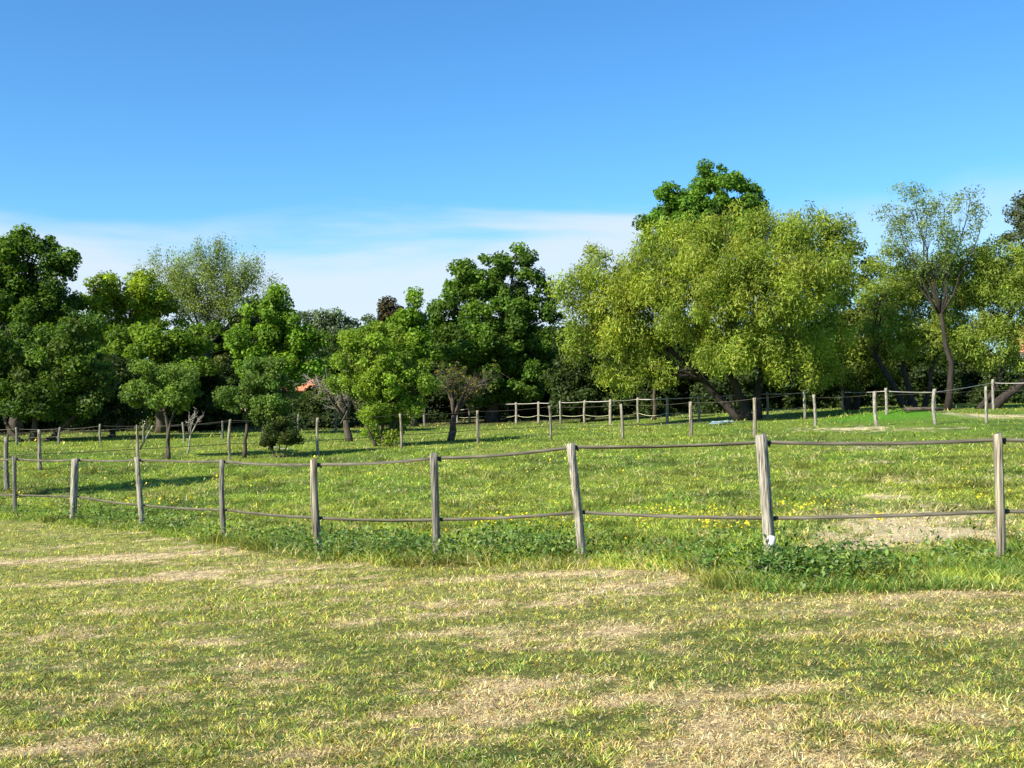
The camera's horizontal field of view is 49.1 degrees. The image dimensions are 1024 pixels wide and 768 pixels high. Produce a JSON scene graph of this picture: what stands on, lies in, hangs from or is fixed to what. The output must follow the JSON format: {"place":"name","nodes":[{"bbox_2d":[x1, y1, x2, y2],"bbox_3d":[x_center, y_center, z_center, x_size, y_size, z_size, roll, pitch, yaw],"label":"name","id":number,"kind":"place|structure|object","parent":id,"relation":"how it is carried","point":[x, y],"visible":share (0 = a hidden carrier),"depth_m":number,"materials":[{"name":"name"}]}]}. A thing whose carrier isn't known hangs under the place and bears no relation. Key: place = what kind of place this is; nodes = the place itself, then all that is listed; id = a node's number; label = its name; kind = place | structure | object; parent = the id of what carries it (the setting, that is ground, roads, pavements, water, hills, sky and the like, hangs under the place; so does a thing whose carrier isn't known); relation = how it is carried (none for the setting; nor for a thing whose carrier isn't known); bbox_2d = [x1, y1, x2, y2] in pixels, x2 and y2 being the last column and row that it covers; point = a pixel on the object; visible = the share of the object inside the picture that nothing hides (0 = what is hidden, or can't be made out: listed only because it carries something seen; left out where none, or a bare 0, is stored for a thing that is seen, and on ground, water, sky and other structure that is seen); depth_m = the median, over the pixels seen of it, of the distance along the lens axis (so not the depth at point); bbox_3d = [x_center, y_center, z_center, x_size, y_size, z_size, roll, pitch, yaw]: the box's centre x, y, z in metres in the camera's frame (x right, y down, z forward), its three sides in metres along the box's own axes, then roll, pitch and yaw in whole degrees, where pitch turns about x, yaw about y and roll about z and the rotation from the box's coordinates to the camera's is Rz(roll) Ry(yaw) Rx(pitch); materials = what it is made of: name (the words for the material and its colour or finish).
{"place":"outdoors","nodes":[
{"label":"outdoors","id":0,"kind":"place"},
{"bbox_2d":[0,402,1023,767],"bbox_3d":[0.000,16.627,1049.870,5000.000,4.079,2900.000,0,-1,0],"label":"ground","id":1,"kind":"structure","parent":0,"point":[898,422],"depth_m":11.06,"materials":[{"name":"plant"}]},
{"bbox_2d":[0,436,9,489],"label":"fence post","id":2,"kind":"object","parent":1,"relation":"on","point":[5,467],"visible":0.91,"depth_m":30.51,"materials":[{"name":"grey wood"}]},
{"bbox_2d":[0,314,64,433],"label":"hedge tree","id":3,"kind":"object","parent":1,"relation":"on","point":[51,424],"visible":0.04,"depth_m":73.05,"materials":[{"name":"green plant"}]},
{"bbox_2d":[0,223,87,435],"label":"oak tree","id":4,"kind":"object","parent":1,"relation":"on","point":[33,298],"visible":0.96,"depth_m":61.51,"materials":[{"name":"green plant"}]},
{"bbox_2d":[0,308,121,441],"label":"tree","id":5,"kind":"object","parent":1,"relation":"on","point":[31,386],"visible":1,"depth_m":49.39,"materials":[{"name":"green plant"}]},
{"bbox_2d":[31,335,112,430],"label":"broadleaf tree","id":6,"kind":"object","parent":1,"relation":"on","point":[104,345],"depth_m":72.12,"materials":[{"name":"green plant"}]},
{"bbox_2d":[61,323,141,430],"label":"hedge tree","id":7,"kind":"object","parent":1,"relation":"on","point":[82,427],"visible":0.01,"depth_m":72.81,"materials":[{"name":"green plant"}]},
{"bbox_2d":[58,352,161,436],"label":"tree","id":8,"kind":"object","parent":1,"relation":"on","point":[113,411],"visible":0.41,"depth_m":53.29,"materials":[{"name":"green plant"}]},
{"bbox_2d":[71,269,192,430],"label":"broadleaf tree","id":9,"kind":"object","parent":1,"relation":"on","point":[136,297],"visible":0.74,"depth_m":65.51,"materials":[{"name":"green plant"}]},
{"bbox_2d":[91,316,223,432],"bbox_3d":[-19.215,-0.461,60.074,7.710,6.316,4.966,0,-1,0],"label":"broadleaf tree","id":10,"kind":"object","parent":1,"relation":"on","point":[158,341],"visible":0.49,"depth_m":59.28,"materials":[{"name":"green plant"}]},
{"bbox_2d":[117,358,203,459],"bbox_3d":[-12.050,0.881,38.510,2.896,3.548,1.957,0,-1,0],"label":"orchard tree","id":11,"kind":"object","parent":1,"relation":"on","point":[152,384],"visible":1,"depth_m":38.20,"materials":[{"name":"green plant"}]},
{"bbox_2d":[136,354,232,431],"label":"hedge tree","id":12,"kind":"object","parent":1,"relation":"on","point":[205,405],"visible":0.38,"depth_m":62.95,"materials":[{"name":"green plant"}]},
{"bbox_2d":[187,407,203,453],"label":"dead sapling","id":13,"kind":"object","parent":1,"relation":"on","point":[190,425],"visible":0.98,"depth_m":40.64,"materials":[{"name":"grey wood"}]},
{"bbox_2d":[133,232,283,387],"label":"poplar tree","id":14,"kind":"object","parent":1,"relation":"on","point":[186,290],"visible":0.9,"depth_m":69.72,"materials":[{"name":"green plant"}]},
{"bbox_2d":[186,324,241,409],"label":"broadleaf tree","id":15,"kind":"object","parent":1,"relation":"on","point":[225,358],"visible":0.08,"depth_m":71.78,"materials":[{"name":"green plant"}]},
{"bbox_2d":[215,309,292,425],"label":"hedge tree","id":16,"kind":"object","parent":1,"relation":"on","point":[253,322],"visible":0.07,"depth_m":72.91,"materials":[{"name":"green plant"}]},
{"bbox_2d":[211,354,304,457],"bbox_3d":[-8.734,0.775,38.563,3.172,3.644,2.022,0,-1,0],"label":"orchard tree","id":17,"kind":"object","parent":1,"relation":"on","point":[266,380],"visible":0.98,"depth_m":38.20,"materials":[{"name":"green plant"}]},
{"bbox_2d":[0,402,542,444],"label":"paddock fence","id":18,"kind":"object","parent":1,"relation":"on","point":[144,433],"visible":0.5,"depth_m":48.44,"materials":[{"name":"grey wood"}]},
{"bbox_2d":[221,283,333,432],"bbox_3d":[-12.211,-1.315,57.947,5.917,7.986,4.612,0,-1,0],"label":"maple tree","id":19,"kind":"object","parent":1,"relation":"on","point":[298,344],"visible":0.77,"depth_m":57.45,"materials":[{"name":"green plant"}]},
{"bbox_2d":[241,361,315,411],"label":"house","id":20,"kind":"structure","parent":1,"relation":"on","point":[302,388],"depth_m":81.70,"materials":[{"name":"ceramic"}]},
{"bbox_2d":[254,412,305,457],"bbox_3d":[-7.902,1.733,38.145,1.764,1.694,1.403,0,-1,0],"label":"bush","id":21,"kind":"object","parent":1,"relation":"on","point":[288,434],"visible":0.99,"depth_m":37.89,"materials":[{"name":"green plant"}]},
{"bbox_2d":[297,309,321,355],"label":"distant tree","id":22,"kind":"object","parent":1,"relation":"on","point":[305,316],"visible":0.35,"depth_m":124.58,"materials":[{"name":"green plant"}]},
{"bbox_2d":[256,384,364,428],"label":"hedge tree","id":23,"kind":"object","parent":1,"relation":"on","point":[308,407],"visible":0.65,"depth_m":66.70,"materials":[{"name":"green plant"}]},
{"bbox_2d":[288,369,362,441],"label":"orchard tree","id":24,"kind":"object","parent":1,"relation":"on","point":[344,411],"visible":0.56,"depth_m":47.18,"materials":[{"name":"brown plant"}]},
{"bbox_2d":[305,306,353,358],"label":"distant tree","id":25,"kind":"object","parent":1,"relation":"on","point":[330,322],"visible":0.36,"depth_m":123.82,"materials":[{"name":"green plant"}]},
{"bbox_2d":[301,343,395,413],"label":"broadleaf tree","id":26,"kind":"object","parent":1,"relation":"on","point":[323,357],"visible":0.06,"depth_m":72.14,"materials":[{"name":"green plant"}]},
{"bbox_2d":[324,316,372,350],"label":"distant tree","id":27,"kind":"object","parent":1,"relation":"on","point":[346,325],"visible":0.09,"depth_m":124.81,"materials":[{"name":"green plant"}]},
{"bbox_2d":[323,323,391,355],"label":"hedge tree","id":28,"kind":"object","parent":1,"relation":"on","point":[328,349],"visible":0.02,"depth_m":79.16,"materials":[{"name":"green plant"}]},
{"bbox_2d":[304,342,417,423],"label":"broadleaf tree","id":29,"kind":"object","parent":1,"relation":"on","point":[360,403],"visible":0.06,"depth_m":71.84,"materials":[{"name":"green plant"}]},
{"bbox_2d":[360,313,385,336],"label":"distant tree","id":30,"kind":"object","parent":1,"relation":"on","point":[369,318],"visible":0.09,"depth_m":124.42,"materials":[{"name":"green plant"}]},
{"bbox_2d":[322,320,441,445],"bbox_3d":[-4.989,-0.015,42.990,4.607,4.970,2.798,0,-1,0],"label":"hazel bush","id":31,"kind":"object","parent":1,"relation":"on","point":[398,379],"visible":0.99,"depth_m":42.72,"materials":[{"name":"green plant"}]},
{"bbox_2d":[368,295,403,323],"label":"beech tree","id":32,"kind":"object","parent":1,"relation":"on","point":[386,308],"visible":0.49,"depth_m":119.23,"materials":[{"name":"brown plant"}]},
{"bbox_2d":[0,390,805,469],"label":"paddock fence","id":33,"kind":"object","parent":1,"relation":"on","point":[401,434],"visible":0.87,"depth_m":40.46,"materials":[{"name":"grey wood"}]},
{"bbox_2d":[385,286,440,425],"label":"maple tree","id":34,"kind":"object","parent":1,"relation":"on","point":[411,319],"visible":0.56,"depth_m":67.38,"materials":[{"name":"green plant"}]},
{"bbox_2d":[417,326,481,420],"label":"hedge tree","id":35,"kind":"object","parent":1,"relation":"on","point":[438,399],"visible":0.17,"depth_m":78.41,"materials":[{"name":"green plant"}]},
{"bbox_2d":[432,360,501,440],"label":"orchard tree","id":36,"kind":"object","parent":1,"relation":"on","point":[451,379],"visible":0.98,"depth_m":46.01,"materials":[{"name":"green plant"}]},
{"bbox_2d":[423,241,563,421],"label":"oak tree","id":37,"kind":"object","parent":1,"relation":"on","point":[508,337],"visible":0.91,"depth_m":71.14,"materials":[{"name":"green plant"}]},
{"bbox_2d":[449,348,541,418],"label":"hedge tree","id":38,"kind":"object","parent":1,"relation":"on","point":[520,412],"visible":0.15,"depth_m":77.50,"materials":[{"name":"green plant"}]},
{"bbox_2d":[2,405,1017,556],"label":"buttercups","id":39,"kind":"object","parent":1,"relation":"on","point":[706,521],"visible":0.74,"depth_m":17.87,"materials":[{"name":"yellow plant"}]},
{"bbox_2d":[0,401,1023,593],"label":"meadow grass","id":40,"kind":"structure","parent":1,"relation":"on","point":[710,576],"depth_m":23.08,"materials":[{"name":"green plant"}]},
{"bbox_2d":[0,441,1023,591],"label":"fence line weeds","id":41,"kind":"object","parent":1,"relation":"on","point":[836,560],"visible":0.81,"depth_m":13.87,"materials":[{"name":"green plant"}]},
{"bbox_2d":[0,524,1023,767],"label":"hay clippings","id":42,"kind":"object","parent":1,"relation":"on","point":[629,744],"visible":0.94,"depth_m":6.71,"materials":[{"name":"beige plant"}]},
{"bbox_2d":[0,432,1023,556],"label":"paddock fence","id":43,"kind":"object","parent":1,"relation":"on","point":[767,517],"visible":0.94,"depth_m":13.61,"materials":[{"name":"grey wood"}]},
{"bbox_2d":[136,425,152,456],"bbox_3d":[-7.286,1.234,22.204,0.332,0.854,0.092,0,-1,-23],"label":"forked branch","id":44,"kind":"object","parent":43,"relation":"attached to","point":[137,446],"visible":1,"depth_m":22.12,"materials":[{"name":"grey wood"}]},
{"bbox_2d":[524,325,585,417],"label":"hedge tree","id":45,"kind":"object","parent":1,"relation":"on","point":[544,411],"visible":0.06,"depth_m":77.58,"materials":[{"name":"green plant"}]},
{"bbox_2d":[537,319,635,421],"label":"hedge tree","id":46,"kind":"object","parent":1,"relation":"on","point":[565,380],"visible":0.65,"depth_m":65.16,"materials":[{"name":"green plant"}]},
{"bbox_2d":[570,332,646,416],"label":"hedge tree","id":47,"kind":"object","parent":1,"relation":"on","point":[629,410],"visible":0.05,"depth_m":74.43,"materials":[{"name":"green plant"}]},
{"bbox_2d":[456,392,802,424],"bbox_3d":[4.393,1.469,62.968,4.203,2.018,25.798,1,-1,-40],"label":"paddock fence","id":48,"kind":"object","parent":1,"relation":"on","point":[610,415],"visible":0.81,"depth_m":58.99,"materials":[{"name":"grey wood"}]},
{"bbox_2d":[632,348,678,419],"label":"young tree","id":49,"kind":"object","parent":1,"relation":"on","point":[662,384],"visible":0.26,"depth_m":61.57,"materials":[{"name":"green plant"}]},
{"bbox_2d":[632,320,717,415],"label":"hedge tree","id":50,"kind":"object","parent":1,"relation":"on","point":[681,390],"visible":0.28,"depth_m":71.12,"materials":[{"name":"green plant"}]},
{"bbox_2d":[631,158,769,307],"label":"oak tree","id":51,"kind":"object","parent":1,"relation":"on","point":[697,201],"visible":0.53,"depth_m":83.14,"materials":[{"name":"green plant"}]},
{"bbox_2d":[544,199,864,420],"bbox_3d":[9.332,-3.451,53.124,15.545,10.852,7.817,0,-1,0],"label":"willow tree","id":52,"kind":"object","parent":1,"relation":"on","point":[778,270],"visible":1,"depth_m":52.64,"materials":[{"name":"green plant"}]},
{"bbox_2d":[709,420,734,423],"bbox_3d":[9.422,1.712,50.331,1.092,0.188,0.600,0,-1,0],"label":"plastic sheet","id":53,"kind":"object","parent":1,"relation":"on","point":[722,421],"visible":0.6,"depth_m":50.20,"materials":[{"name":"white plastic"}]},
{"bbox_2d":[685,331,796,413],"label":"hedge tree","id":54,"kind":"object","parent":1,"relation":"on","point":[746,383],"visible":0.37,"depth_m":68.74,"materials":[{"name":"green plant"}]},
{"bbox_2d":[767,536,775,547],"bbox_3d":[2.885,1.786,12.456,0.092,0.196,0.094,0,-1,0],"label":"plastic tub","id":55,"kind":"object","parent":1,"relation":"on","point":[772,540],"visible":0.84,"depth_m":12.42,"materials":[{"name":"white plastic"}]},
{"bbox_2d":[731,544,829,577],"bbox_3d":[2.708,1.789,11.322,1.174,0.353,0.820,0,-1,0],"label":"dock plant","id":56,"kind":"object","parent":1,"relation":"on","point":[760,566],"visible":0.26,"depth_m":11.24,"materials":[{"name":"green plant"}]},
{"bbox_2d":[763,328,852,410],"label":"hedge tree","id":57,"kind":"object","parent":1,"relation":"on","point":[792,401],"visible":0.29,"depth_m":68.83,"materials":[{"name":"green plant"}]},
{"bbox_2d":[798,236,915,409],"bbox_3d":[18.936,-3.354,62.143,6.967,9.837,4.886,0,-1,0],"label":"ash tree","id":58,"kind":"object","parent":1,"relation":"on","point":[860,366],"visible":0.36,"depth_m":61.43,"materials":[{"name":"green plant"}]},
{"bbox_2d":[701,551,1023,592],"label":"rank grass","id":59,"kind":"structure","parent":1,"relation":"on","point":[913,584],"depth_m":10.31,"materials":[{"name":"green plant"}]},
{"bbox_2d":[837,332,904,406],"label":"hedge tree","id":60,"kind":"object","parent":1,"relation":"on","point":[866,401],"visible":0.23,"depth_m":70.13,"materials":[{"name":"green plant"}]},
{"bbox_2d":[790,461,1021,550],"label":"soil clods","id":61,"kind":"object","parent":1,"relation":"on","point":[873,535],"visible":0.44,"depth_m":14.28,"materials":[{"name":"brown soil"}]},
{"bbox_2d":[812,386,1000,426],"bbox_3d":[15.988,0.923,42.176,9.268,1.690,1.338,0,-1,24],"label":"paddock fence","id":62,"kind":"object","parent":1,"relation":"on","point":[934,392],"visible":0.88,"depth_m":42.05,"materials":[{"name":"grey wood"}]},
{"bbox_2d":[903,407,943,411],"bbox_3d":[17.332,1.065,47.164,1.661,0.203,0.219,0,-1,0],"label":"fallen log","id":63,"kind":"object","parent":1,"relation":"on","point":[906,409],"visible":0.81,"depth_m":47.10,"materials":[{"name":"grey wood"}]},
{"bbox_2d":[880,326,969,404],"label":"hedge tree","id":64,"kind":"object","parent":1,"relation":"on","point":[917,373],"visible":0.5,"depth_m":70.32,"materials":[{"name":"green plant"}]},
{"bbox_2d":[868,179,991,409],"bbox_3d":[20.912,-4.405,56.043,5.953,11.573,3.165,0,-1,0],"label":"alder tree","id":65,"kind":"object","parent":1,"relation":"on","point":[941,307],"visible":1,"depth_m":55.92,"materials":[{"name":"green plant"}]},
{"bbox_2d":[841,379,1019,414],"bbox_3d":[17.685,0.606,54.007,11.837,1.786,10.807,1,-1,-43],"label":"paddock fence","id":66,"kind":"object","parent":1,"relation":"on","point":[886,397],"visible":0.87,"depth_m":54.20,"materials":[{"name":"grey wood"}]},
{"bbox_2d":[853,240,1011,408],"bbox_3d":[21.819,-2.951,58.295,8.236,8.995,4.734,0,-1,0],"label":"willow tree","id":67,"kind":"object","parent":1,"relation":"on","point":[903,291],"visible":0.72,"depth_m":57.58,"materials":[{"name":"green plant"}]},
{"bbox_2d":[957,346,993,401],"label":"hedge tree","id":68,"kind":"object","parent":1,"relation":"on","point":[969,378],"visible":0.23,"depth_m":75.02,"materials":[{"name":"green plant"}]},
{"bbox_2d":[941,234,1023,408],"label":"willow tree","id":69,"kind":"object","parent":1,"relation":"on","point":[1008,290],"visible":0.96,"depth_m":56.55,"materials":[{"name":"green plant"}]},
{"bbox_2d":[964,352,1023,403],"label":"hedge tree","id":70,"kind":"object","parent":1,"relation":"on","point":[979,397],"visible":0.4,"depth_m":69.12,"materials":[{"name":"green plant"}]},
{"bbox_2d":[995,190,1023,276],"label":"ash tree","id":71,"kind":"object","parent":1,"relation":"on","point":[1019,223],"visible":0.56,"depth_m":80.03,"materials":[{"name":"green plant"}]},
{"bbox_2d":[0,0,1023,371],"label":"sky","id":72,"kind":"structure","parent":0,"point":[366,147],"materials":[{"name":"blue"}]}
]}

